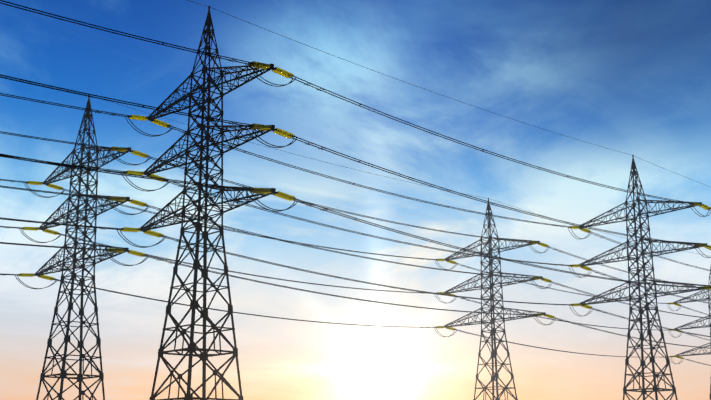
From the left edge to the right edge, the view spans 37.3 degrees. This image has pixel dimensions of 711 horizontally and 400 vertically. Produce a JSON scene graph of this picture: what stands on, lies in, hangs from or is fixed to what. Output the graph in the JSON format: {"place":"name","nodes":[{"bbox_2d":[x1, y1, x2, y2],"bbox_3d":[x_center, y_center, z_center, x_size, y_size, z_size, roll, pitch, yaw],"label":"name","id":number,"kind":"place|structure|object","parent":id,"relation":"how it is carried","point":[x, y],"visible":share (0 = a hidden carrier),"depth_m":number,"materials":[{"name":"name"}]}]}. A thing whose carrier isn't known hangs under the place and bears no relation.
{"place":"outdoors","nodes":[
{"label":"outdoors","id":0,"kind":"place"},
{"bbox_2d":[0,0,710,399],"label":"sky","id":1,"kind":"structure","parent":0,"point":[632,77],"materials":[{"name":"blue"}]},
{"label":"ground","id":2,"kind":"structure","parent":0,"visible":0},
{"bbox_2d":[15,95,150,399],"bbox_3d":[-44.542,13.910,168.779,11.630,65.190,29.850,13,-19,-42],"label":"pylon","id":3,"kind":"object","parent":2,"relation":"on","point":[62,374],"visible":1,"depth_m":169.32,"materials":[{"name":"metal"}]},
{"bbox_2d":[117,6,298,399],"bbox_3d":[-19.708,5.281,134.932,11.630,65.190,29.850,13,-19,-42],"label":"pylon","id":4,"kind":"object","parent":2,"relation":"on","point":[192,348],"visible":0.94,"depth_m":135.09,"materials":[{"name":"metal"}]},
{"bbox_2d":[0,0,710,365],"bbox_3d":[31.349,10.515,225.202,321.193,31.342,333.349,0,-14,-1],"label":"conductors","id":5,"kind":"object","parent":4,"relation":"attached to","point":[118,172],"visible":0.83,"depth_m":169.17,"materials":[{"name":"black metal"}]},
{"bbox_2d":[434,198,555,399],"bbox_3d":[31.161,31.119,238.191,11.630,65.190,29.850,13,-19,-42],"label":"pylon","id":6,"kind":"object","parent":2,"relation":"on","point":[492,332],"visible":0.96,"depth_m":239.49,"materials":[{"name":"metal"}]},
{"bbox_2d":[568,156,710,399],"bbox_3d":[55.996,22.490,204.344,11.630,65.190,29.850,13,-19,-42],"label":"pylon","id":7,"kind":"object","parent":2,"relation":"on","point":[643,389],"visible":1,"depth_m":205.59,"materials":[{"name":"metal"}]},
{"bbox_2d":[667,267,710,399],"bbox_3d":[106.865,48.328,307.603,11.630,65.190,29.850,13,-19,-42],"label":"pylon","id":8,"kind":"object","parent":2,"relation":"on","point":[688,324],"visible":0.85,"depth_m":315.67,"materials":[{"name":"metal"}]}
]}

